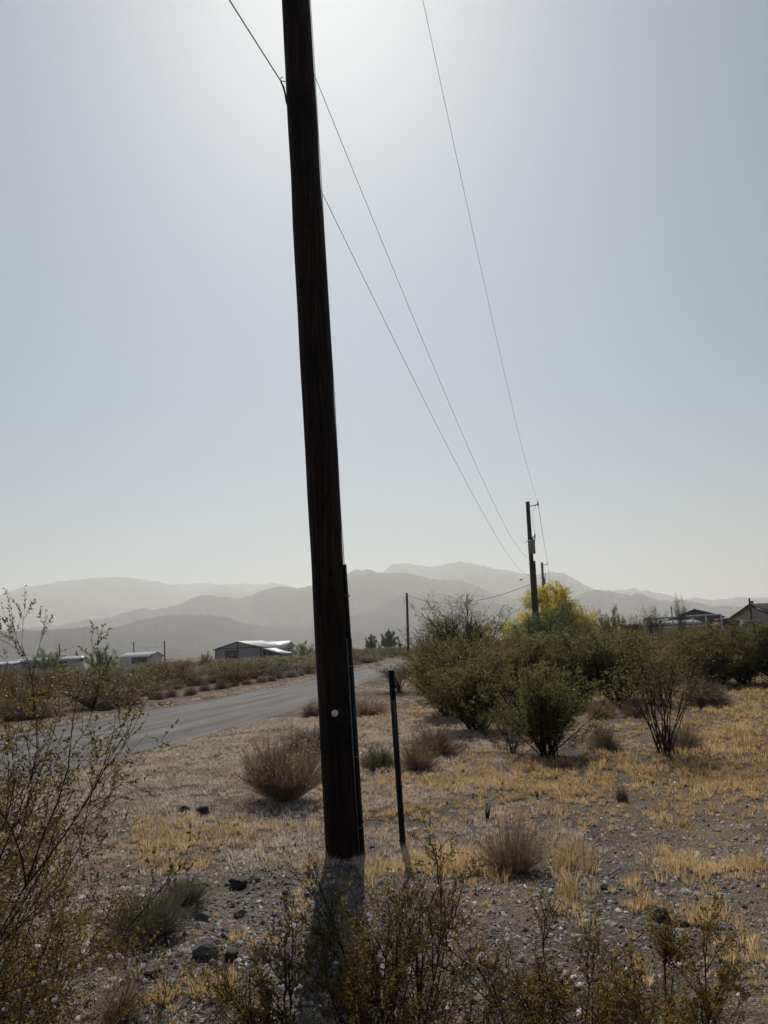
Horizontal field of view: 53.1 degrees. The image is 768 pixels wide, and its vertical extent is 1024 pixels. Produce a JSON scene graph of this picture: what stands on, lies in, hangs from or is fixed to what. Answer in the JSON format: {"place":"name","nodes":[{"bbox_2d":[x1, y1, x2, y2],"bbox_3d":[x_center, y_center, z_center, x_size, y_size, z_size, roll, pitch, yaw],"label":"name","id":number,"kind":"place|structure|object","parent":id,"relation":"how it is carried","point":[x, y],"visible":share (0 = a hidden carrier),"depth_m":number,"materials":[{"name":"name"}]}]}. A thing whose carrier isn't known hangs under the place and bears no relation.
{"place":"outdoors","nodes":[
{"label":"outdoors","id":0,"kind":"place"},
{"bbox_2d":[0,577,196,629],"bbox_3d":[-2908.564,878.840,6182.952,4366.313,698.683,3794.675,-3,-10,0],"label":"mountain","id":1,"kind":"structure","parent":0,"point":[66,602],"depth_m":6138.56,"materials":[{"name":"stone"}]},
{"bbox_2d":[0,626,214,661],"bbox_3d":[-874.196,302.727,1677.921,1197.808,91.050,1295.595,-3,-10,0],"label":"mountain","id":2,"kind":"structure","parent":0,"point":[69,640],"depth_m":1553.91,"materials":[{"name":"stone"}]},
{"bbox_2d":[0,658,413,787],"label":"road","id":3,"kind":"structure","parent":0,"point":[199,718],"depth_m":18.28,"materials":[{"name":"asphalt"}]},
{"bbox_2d":[201,587,252,597],"bbox_3d":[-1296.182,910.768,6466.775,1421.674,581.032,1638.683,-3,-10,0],"label":"mountain","id":4,"kind":"structure","parent":0,"point":[230,592],"depth_m":6543.28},
{"bbox_2d":[173,583,295,595],"bbox_3d":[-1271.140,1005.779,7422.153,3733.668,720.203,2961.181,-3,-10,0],"label":"mountain","id":5,"kind":"structure","parent":0,"point":[197,589],"depth_m":7515.25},
{"bbox_2d":[107,610,458,651],"bbox_3d":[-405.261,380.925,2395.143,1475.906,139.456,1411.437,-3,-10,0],"label":"mountain","id":6,"kind":"structure","parent":0,"point":[207,632],"depth_m":2238.58,"materials":[{"name":"stone"}]},
{"bbox_2d":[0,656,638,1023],"bbox_3d":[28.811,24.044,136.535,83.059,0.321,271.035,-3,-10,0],"label":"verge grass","id":7,"kind":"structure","parent":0,"point":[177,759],"depth_m":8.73,"materials":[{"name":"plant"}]},
{"bbox_2d":[1,569,742,630],"bbox_3d":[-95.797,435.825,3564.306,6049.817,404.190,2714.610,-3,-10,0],"label":"mountain","id":8,"kind":"structure","parent":0,"point":[287,607],"depth_m":3636.34,"materials":[{"name":"stone"}]},
{"bbox_2d":[0,642,767,1023],"bbox_3d":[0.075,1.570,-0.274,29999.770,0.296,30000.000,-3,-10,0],"label":"ground","id":9,"kind":"structure","parent":0,"point":[754,990],"depth_m":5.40,"materials":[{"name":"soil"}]},
{"bbox_2d":[0,661,25,669],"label":"trailer home","id":10,"kind":"object","parent":9,"relation":"on","point":[13,664],"visible":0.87,"depth_m":130.91,"materials":[{"name":"white"}]},
{"bbox_2d":[0,701,26,721],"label":"dry shrub","id":11,"kind":"object","parent":9,"relation":"on","point":[5,718],"visible":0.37,"depth_m":21.87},
{"bbox_2d":[0,682,39,711],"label":"creosote bush","id":12,"kind":"object","parent":9,"relation":"on","point":[3,705],"visible":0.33,"depth_m":23.81,"materials":[{"name":"green plant"}]},
{"bbox_2d":[0,665,39,690],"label":"creosote bush","id":13,"kind":"object","parent":9,"relation":"on","point":[11,672],"visible":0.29,"depth_m":37.35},
{"bbox_2d":[7,699,48,721],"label":"dry shrub","id":14,"kind":"object","parent":9,"relation":"on","point":[22,714],"visible":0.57,"depth_m":21.89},
{"bbox_2d":[0,668,77,705],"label":"creosote bush","id":15,"kind":"object","parent":9,"relation":"on","point":[30,688],"visible":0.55,"depth_m":29.74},
{"bbox_2d":[9,665,84,695],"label":"creosote bush","id":16,"kind":"object","parent":9,"relation":"on","point":[59,672],"visible":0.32,"depth_m":35.70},
{"bbox_2d":[30,648,65,670],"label":"desert tree","id":17,"kind":"object","parent":9,"relation":"on","point":[45,663],"visible":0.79,"depth_m":98.68,"materials":[{"name":"green plant"}]},
{"bbox_2d":[15,656,87,669],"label":"trailer home","id":18,"kind":"object","parent":9,"relation":"on","point":[70,660],"visible":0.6,"depth_m":134.03,"materials":[{"name":"white"}]},
{"bbox_2d":[35,665,113,689],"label":"creosote bush","id":19,"kind":"object","parent":9,"relation":"on","point":[83,674],"visible":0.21,"depth_m":39.55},
{"bbox_2d":[0,801,181,1023],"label":"creosote bush","id":20,"kind":"object","parent":9,"relation":"on","point":[58,927],"visible":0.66,"depth_m":2.05,"materials":[{"name":"green plant"}]},
{"bbox_2d":[36,668,156,709],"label":"creosote bush","id":21,"kind":"object","parent":9,"relation":"on","point":[84,694],"visible":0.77,"depth_m":25.69,"materials":[{"name":"plant"}]},
{"bbox_2d":[85,643,121,670],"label":"desert tree","id":22,"kind":"object","parent":9,"relation":"on","point":[101,657],"visible":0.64,"depth_m":78.35,"materials":[{"name":"green plant"}]},
{"bbox_2d":[94,695,117,710],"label":"dry shrub","id":23,"kind":"object","parent":9,"relation":"on","point":[105,707],"visible":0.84,"depth_m":24.81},
{"bbox_2d":[66,670,157,700],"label":"creosote bush","id":24,"kind":"object","parent":9,"relation":"on","point":[135,682],"visible":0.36,"depth_m":28.38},
{"bbox_2d":[0,585,224,1023],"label":"creosote bush","id":25,"kind":"object","parent":9,"relation":"on","point":[7,825],"visible":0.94,"depth_m":1.71,"materials":[{"name":"green plant"}]},
{"bbox_2d":[94,967,150,1023],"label":"dry shrub","id":26,"kind":"object","parent":9,"relation":"on","point":[113,1009],"visible":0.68,"depth_m":3.38,"materials":[{"name":"plant"}]},
{"bbox_2d":[86,665,176,687],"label":"creosote bush","id":27,"kind":"object","parent":9,"relation":"on","point":[145,674],"visible":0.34,"depth_m":36.45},
{"bbox_2d":[119,651,163,666],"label":"metal shed","id":28,"kind":"structure","parent":9,"relation":"on","point":[129,659],"depth_m":148.69,"materials":[{"name":"white"}]},
{"bbox_2d":[114,658,175,686],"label":"creosote bush","id":29,"kind":"object","parent":9,"relation":"on","point":[152,668],"visible":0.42,"depth_m":38.32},
{"bbox_2d":[91,876,201,951],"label":"dry shrub","id":30,"kind":"object","parent":9,"relation":"on","point":[151,915],"visible":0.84,"depth_m":4.30,"materials":[{"name":"plant"}]},
{"bbox_2d":[116,673,183,694],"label":"creosote bush","id":31,"kind":"object","parent":9,"relation":"on","point":[158,687],"visible":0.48,"depth_m":32.80,"materials":[{"name":"green plant"}]},
{"bbox_2d":[142,960,159,974],"bbox_3d":[-1.156,2.267,3.811,0.085,0.066,0.119,6,-13,-40],"label":"rock","id":32,"kind":"object","parent":9,"relation":"on","point":[152,963],"visible":0.74,"depth_m":3.79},
{"bbox_2d":[146,689,167,699],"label":"dry shrub","id":33,"kind":"object","parent":9,"relation":"on","point":[158,695],"visible":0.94,"depth_m":28.42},
{"bbox_2d":[157,659,211,684],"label":"creosote bush","id":34,"kind":"object","parent":9,"relation":"on","point":[182,676],"visible":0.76,"depth_m":39.96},
{"bbox_2d":[154,871,215,913],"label":"dry shrub","id":35,"kind":"object","parent":9,"relation":"on","point":[196,894],"visible":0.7,"depth_m":4.77,"materials":[{"name":"plant"}]},
{"bbox_2d":[183,675,208,686],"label":"dry shrub","id":36,"kind":"object","parent":9,"relation":"on","point":[194,682],"visible":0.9,"depth_m":39.56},
{"bbox_2d":[194,911,210,921],"bbox_3d":[-1.067,2.404,4.547,0.086,0.074,0.100,-8,-11,26],"label":"rock","id":37,"kind":"object","parent":9,"relation":"on","point":[205,916],"visible":0.77,"depth_m":4.52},
{"bbox_2d":[192,940,218,959],"bbox_3d":[-0.922,2.282,3.991,0.150,0.107,0.112,-5,-10,11],"label":"rock","id":38,"kind":"object","parent":9,"relation":"on","point":[201,949],"visible":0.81,"depth_m":3.95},
{"bbox_2d":[212,679,231,689],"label":"dry shrub","id":39,"kind":"object","parent":9,"relation":"on","point":[220,685],"visible":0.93,"depth_m":34.24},
{"bbox_2d":[192,657,258,676],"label":"creosote bush","id":40,"kind":"object","parent":9,"relation":"on","point":[231,661],"visible":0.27,"depth_m":44.25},
{"bbox_2d":[224,949,238,960],"bbox_3d":[-0.783,2.279,3.946,0.064,0.064,0.077,-5,-10,13],"label":"rock","id":41,"kind":"object","parent":9,"relation":"on","point":[231,953],"visible":0.91,"depth_m":3.92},
{"bbox_2d":[205,660,266,682],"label":"creosote bush","id":42,"kind":"object","parent":9,"relation":"on","point":[220,678],"visible":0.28,"depth_m":41.56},
{"bbox_2d":[228,876,246,889],"bbox_3d":[-0.991,2.534,5.243,0.149,0.080,0.108,-12,-13,41],"label":"rock","id":43,"kind":"object","parent":9,"relation":"on","point":[238,883],"visible":0.98,"depth_m":5.20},
{"bbox_2d":[208,658,268,682],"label":"creosote bush","id":44,"kind":"object","parent":9,"relation":"on","point":[243,676],"visible":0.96,"depth_m":40.17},
{"bbox_2d":[214,655,281,677],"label":"creosote bush","id":45,"kind":"object","parent":9,"relation":"on","point":[262,662],"visible":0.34,"depth_m":46.31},
{"bbox_2d":[119,810,389,1023],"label":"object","id":46,"kind":"object","parent":9,"relation":"on","point":[167,943],"visible":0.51,"depth_m":4.31,"materials":[{"name":"gravel"}]},
{"bbox_2d":[213,640,295,659],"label":"ranch house","id":47,"kind":"structure","parent":9,"relation":"on","point":[252,649],"depth_m":160.12,"materials":[{"name":"grey"}]},
{"bbox_2d":[233,721,321,802],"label":"dry shrub","id":48,"kind":"object","parent":9,"relation":"on","point":[276,778],"visible":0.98,"depth_m":8.17,"materials":[{"name":"plant"}]},
{"bbox_2d":[254,655,314,671],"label":"creosote bush","id":49,"kind":"object","parent":9,"relation":"on","point":[285,665],"visible":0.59,"depth_m":55.80,"materials":[{"name":"green plant"}]},
{"bbox_2d":[178,885,402,1023],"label":"creosote bush","id":50,"kind":"object","parent":9,"relation":"on","point":[248,1011],"visible":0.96,"depth_m":2.37,"materials":[{"name":"green plant"}]},
{"bbox_2d":[279,719,319,753],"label":"dry shrub","id":51,"kind":"object","parent":9,"relation":"on","point":[314,736],"visible":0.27,"depth_m":12.32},
{"bbox_2d":[291,641,314,658],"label":"desert tree","id":52,"kind":"object","parent":9,"relation":"on","point":[303,650],"visible":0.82,"depth_m":117.10,"materials":[{"name":"green plant"}]},
{"bbox_2d":[299,699,318,717],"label":"dry shrub","id":53,"kind":"object","parent":9,"relation":"on","point":[312,711],"visible":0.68,"depth_m":18.11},
{"bbox_2d":[280,0,364,859],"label":"utility pole","id":54,"kind":"object","parent":9,"relation":"on","point":[342,799],"visible":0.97,"depth_m":6.46,"materials":[{"name":"brown wood"}]},
{"bbox_2d":[229,0,280,80],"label":"overhead wire","id":55,"kind":"object","parent":54,"relation":"attached to","point":[254,39],"visible":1,"depth_m":6.42,"materials":[{"name":"metal"}]},
{"bbox_2d":[314,74,526,556],"bbox_3d":[4.561,-0.112,29.659,0.016,1.026,46.672,-5,-10,12],"label":"overhead wire","id":56,"kind":"object","parent":54,"relation":"attached to","point":[396,276],"visible":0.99,"depth_m":10.46,"materials":[{"name":"metal"}]},
{"bbox_2d":[321,191,530,575],"bbox_3d":[4.702,1.113,29.430,0.014,1.000,46.675,-5,-10,12],"label":"overhead wire","id":57,"kind":"object","parent":54,"relation":"attached to","point":[403,358],"visible":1,"depth_m":10.27,"materials":[{"name":"metal"}]},
{"bbox_2d":[365,634,379,648],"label":"desert tree","id":58,"kind":"object","parent":9,"relation":"on","point":[372,642],"visible":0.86,"depth_m":196.53,"materials":[{"name":"green plant"}]},
{"bbox_2d":[356,693,390,716],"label":"dry shrub","id":59,"kind":"object","parent":9,"relation":"on","point":[371,710],"visible":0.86,"depth_m":17.65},
{"bbox_2d":[360,740,393,770],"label":"dry shrub","id":60,"kind":"object","parent":9,"relation":"on","point":[382,760],"visible":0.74,"depth_m":10.23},
{"bbox_2d":[363,660,411,692],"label":"creosote bush","id":61,"kind":"object","parent":9,"relation":"on","point":[397,687],"visible":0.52,"depth_m":25.82,"materials":[{"name":"green plant"}]},
{"bbox_2d":[380,627,401,647],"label":"desert tree","id":62,"kind":"object","parent":9,"relation":"on","point":[388,640],"visible":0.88,"depth_m":186.61,"materials":[{"name":"green plant"}]},
{"bbox_2d":[388,669,405,845],"bbox_3d":[0.115,2.139,6.457,0.081,1.601,0.028,-3,-10,0],"label":"steel post","id":63,"kind":"object","parent":9,"relation":"on","point":[400,809],"visible":0.78,"depth_m":6.46,"materials":[{"name":"metal"}]},
{"bbox_2d":[262,806,547,1023],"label":"creosote bush","id":64,"kind":"object","parent":9,"relation":"on","point":[412,953],"visible":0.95,"depth_m":2.41,"materials":[{"name":"green plant"}]},
{"bbox_2d":[406,593,409,656],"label":"utility pole","id":65,"kind":"object","parent":9,"relation":"on","point":[407,625],"visible":0.76,"depth_m":103.83,"materials":[{"name":"brown wood"}]},
{"bbox_2d":[391,729,443,772],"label":"dry shrub","id":66,"kind":"object","parent":9,"relation":"on","point":[414,764],"visible":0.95,"depth_m":9.82,"materials":[{"name":"plant"}]},
{"bbox_2d":[392,614,462,666],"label":"creosote bush","id":67,"kind":"object","parent":9,"relation":"on","point":[420,638],"visible":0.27,"depth_m":26.26,"materials":[{"name":"green plant"}]},
{"bbox_2d":[407,717,468,757],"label":"dry shrub","id":68,"kind":"object","parent":9,"relation":"on","point":[444,750],"visible":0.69,"depth_m":11.10,"materials":[{"name":"plant"}]},
{"bbox_2d":[394,629,493,716],"bbox_3d":[1.324,3.634,17.198,2.517,1.919,2.656,-1,-10,-13],"label":"creosote bush","id":69,"kind":"object","parent":9,"relation":"on","point":[425,650],"visible":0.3,"depth_m":16.86,"materials":[{"name":"green plant"}]},
{"bbox_2d":[404,588,520,661],"bbox_3d":[1.944,3.684,21.214,3.494,3.202,3.193,6,-13,-41],"label":"creosote bush","id":70,"kind":"object","parent":9,"relation":"on","point":[450,630],"visible":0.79,"depth_m":20.80,"materials":[{"name":"green plant"}]},
{"bbox_2d":[391,640,543,731],"bbox_3d":[1.284,3.202,14.085,2.405,1.767,3.149,-10,-12,35],"label":"creosote bush","id":71,"kind":"object","parent":9,"relation":"on","point":[462,692],"visible":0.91,"depth_m":13.89,"materials":[{"name":"green plant"}]},
{"bbox_2d":[477,699,523,752],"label":"creosote bush","id":72,"kind":"object","parent":9,"relation":"on","point":[507,739],"visible":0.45,"depth_m":11.27,"materials":[{"name":"green plant"}]},
{"bbox_2d":[439,629,578,707],"bbox_3d":[2.636,3.707,18.090,2.861,2.020,3.745,-11,-13,40],"label":"creosote bush","id":73,"kind":"object","parent":9,"relation":"on","point":[525,646],"visible":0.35,"depth_m":17.75,"materials":[{"name":"green plant"}]},
{"bbox_2d":[470,815,558,874],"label":"dry shrub","id":74,"kind":"object","parent":9,"relation":"on","point":[511,853],"visible":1,"depth_m":5.27,"materials":[{"name":"plant"}]},
{"bbox_2d":[525,501,538,629],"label":"utility pole","id":75,"kind":"object","parent":9,"relation":"on","point":[532,565],"visible":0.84,"depth_m":51.89,"materials":[{"name":"brown wood"}]},
{"bbox_2d":[423,2,537,500],"bbox_3d":[5.223,-3.862,30.315,0.014,1.169,46.819,-5,-10,13],"label":"overhead wire","id":76,"kind":"object","parent":75,"relation":"attached to","point":[469,215],"visible":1,"depth_m":15.29,"materials":[{"name":"metal"}]},
{"bbox_2d":[471,657,622,758],"bbox_3d":[2.349,2.709,10.666,1.954,1.434,1.851,-10,-12,35],"label":"creosote bush","id":77,"kind":"object","parent":9,"relation":"on","point":[542,716],"visible":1,"depth_m":10.55,"materials":[{"name":"green plant"}]},
{"bbox_2d":[496,599,600,649],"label":"bush","id":78,"kind":"object","parent":9,"relation":"on","point":[529,624],"visible":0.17,"depth_m":40.19,"materials":[{"name":"green plant"}]},
{"bbox_2d":[418,882,681,1023],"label":"creosote bush","id":79,"kind":"object","parent":9,"relation":"on","point":[620,1014],"visible":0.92,"depth_m":2.44,"materials":[{"name":"green plant"}]},
{"bbox_2d":[486,577,625,640],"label":"palo verde tree","id":80,"kind":"object","parent":9,"relation":"on","point":[547,600],"visible":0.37,"depth_m":62.40,"materials":[{"name":"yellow plant"}]},
{"bbox_2d":[507,624,652,706],"bbox_3d":[5.085,3.693,18.441,3.828,1.964,2.924,3,-11,-30],"label":"creosote bush","id":81,"kind":"object","parent":9,"relation":"on","point":[561,655],"visible":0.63,"depth_m":17.84,"materials":[{"name":"green plant"}]},
{"bbox_2d":[584,695,621,718],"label":"dry shrub","id":82,"kind":"object","parent":9,"relation":"on","point":[593,710],"visible":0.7,"depth_m":15.15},
{"bbox_2d":[439,777,767,1023],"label":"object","id":83,"kind":"object","parent":9,"relation":"on","point":[521,958],"visible":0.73,"depth_m":4.17,"materials":[{"name":"stone"}]},
{"bbox_2d":[583,721,625,751],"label":"dry shrub","id":84,"kind":"object","parent":9,"relation":"on","point":[607,742],"visible":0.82,"depth_m":10.97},
{"bbox_2d":[595,603,625,638],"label":"desert tree","id":85,"kind":"object","parent":9,"relation":"on","point":[613,621],"visible":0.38,"depth_m":59.01,"materials":[{"name":"green plant"}]},
{"bbox_2d":[545,625,685,702],"bbox_3d":[5.552,3.576,18.121,3.422,1.940,3.612,0,-10,-13],"label":"creosote bush","id":86,"kind":"object","parent":9,"relation":"on","point":[604,662],"visible":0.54,"depth_m":17.86,"materials":[{"name":"green plant"}]},
{"bbox_2d":[615,782,628,802],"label":"dry shrub","id":87,"kind":"object","parent":9,"relation":"on","point":[621,796],"visible":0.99,"depth_m":7.49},
{"bbox_2d":[616,614,643,633],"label":"creosote bush","id":88,"kind":"object","parent":9,"relation":"on","point":[635,625],"visible":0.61,"depth_m":56.35,"materials":[{"name":"green plant"}]},
{"bbox_2d":[619,702,653,717],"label":"dry shrub","id":89,"kind":"object","parent":9,"relation":"on","point":[634,713],"visible":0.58,"depth_m":14.95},
{"bbox_2d":[635,605,672,639],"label":"creosote bush","id":90,"kind":"object","parent":9,"relation":"on","point":[649,621],"visible":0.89,"depth_m":55.93,"materials":[{"name":"green plant"}]},
{"bbox_2d":[617,619,704,633],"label":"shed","id":91,"kind":"structure","parent":9,"relation":"on","point":[689,622],"depth_m":85.98,"materials":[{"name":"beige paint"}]},
{"bbox_2d":[652,908,669,922],"bbox_3d":[1.543,2.256,4.279,0.098,0.106,0.097,-5,-10,15],"label":"rock","id":92,"kind":"object","parent":9,"relation":"on","point":[659,917],"visible":0.45,"depth_m":4.25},
{"bbox_2d":[601,620,729,757],"bbox_3d":[3.787,2.362,10.360,1.760,1.861,1.960,-2,-10,-2],"label":"creosote bush","id":93,"kind":"object","parent":9,"relation":"on","point":[658,682],"visible":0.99,"depth_m":10.19,"materials":[{"name":"green plant"}]},
{"bbox_2d":[585,892,757,1023],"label":"creosote bush","id":94,"kind":"object","parent":9,"relation":"on","point":[703,994],"visible":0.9,"depth_m":2.59,"materials":[{"name":"green plant"}]},
{"bbox_2d":[671,590,689,632],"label":"creosote bush","id":95,"kind":"object","parent":9,"relation":"on","point":[680,617],"visible":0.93,"depth_m":55.45,"materials":[{"name":"green plant"}]},
{"bbox_2d":[655,720,708,751],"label":"dry shrub","id":96,"kind":"object","parent":9,"relation":"on","point":[688,740],"visible":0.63,"depth_m":10.64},
{"bbox_2d":[643,606,722,635],"bbox_3d":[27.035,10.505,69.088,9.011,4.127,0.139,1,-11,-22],"label":"carport","id":97,"kind":"object","parent":9,"relation":"on","point":[706,615],"visible":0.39,"depth_m":69.22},
{"bbox_2d":[653,624,716,680],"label":"creosote bush","id":98,"kind":"object","parent":9,"relation":"on","point":[671,637],"visible":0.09,"depth_m":25.17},
{"bbox_2d":[665,608,724,627],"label":"gabled house","id":99,"kind":"structure","parent":9,"relation":"on","point":[694,611],"depth_m":90.25,"materials":[{"name":"metal"}]},
{"bbox_2d":[679,674,737,708],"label":"dry shrub","id":100,"kind":"object","parent":9,"relation":"on","point":[701,701],"visible":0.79,"depth_m":16.02,"materials":[{"name":"plant"}]},
{"bbox_2d":[650,622,767,686],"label":"creosote bush","id":101,"kind":"object","parent":9,"relation":"on","point":[728,668],"visible":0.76,"depth_m":21.54,"materials":[{"name":"green plant"}]},
{"bbox_2d":[677,622,767,683],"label":"creosote bush","id":102,"kind":"object","parent":9,"relation":"on","point":[738,678],"visible":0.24,"depth_m":22.28,"materials":[{"name":"green plant"}]},
{"bbox_2d":[713,618,739,633],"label":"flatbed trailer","id":103,"kind":"object","parent":9,"relation":"on","point":[725,622],"visible":0.05,"depth_m":80.58,"materials":[{"name":"brown wood"}]},
{"bbox_2d":[702,612,767,681],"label":"creosote bush","id":104,"kind":"object","parent":9,"relation":"on","point":[760,667],"visible":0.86,"depth_m":21.37,"materials":[{"name":"green plant"}]},
{"bbox_2d":[729,603,767,625],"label":"stucco house","id":105,"kind":"structure","parent":9,"relation":"on","point":[759,611],"depth_m":80.89,"materials":[{"name":"brown"}]},
{"bbox_2d":[0,0,767,599],"label":"sky","id":106,"kind":"structure","parent":0,"point":[612,155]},
{"bbox_2d":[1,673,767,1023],"bbox_3d":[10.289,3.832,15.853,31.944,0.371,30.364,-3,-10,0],"label":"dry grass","id":107,"kind":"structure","parent":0,"point":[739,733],"depth_m":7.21,"materials":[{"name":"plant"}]},
{"bbox_2d":[383,561,594,600],"bbox_3d":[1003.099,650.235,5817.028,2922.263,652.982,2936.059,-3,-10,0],"label":"mountain","id":108,"kind":"structure","parent":0,"point":[492,580],"depth_m":5582.39,"materials":[{"name":"stone"}]},
{"bbox_2d":[367,593,665,640],"bbox_3d":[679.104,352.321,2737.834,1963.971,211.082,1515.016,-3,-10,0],"label":"mountain","id":109,"kind":"structure","parent":0,"point":[397,603],"depth_m":2739.28,"materials":[{"name":"stone"}]},
{"bbox_2d":[613,588,767,606],"bbox_3d":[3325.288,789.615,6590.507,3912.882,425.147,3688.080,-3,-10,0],"label":"mountain","id":110,"kind":"structure","parent":0,"point":[739,602],"depth_m":6524.77,"materials":[{"name":"stone"}]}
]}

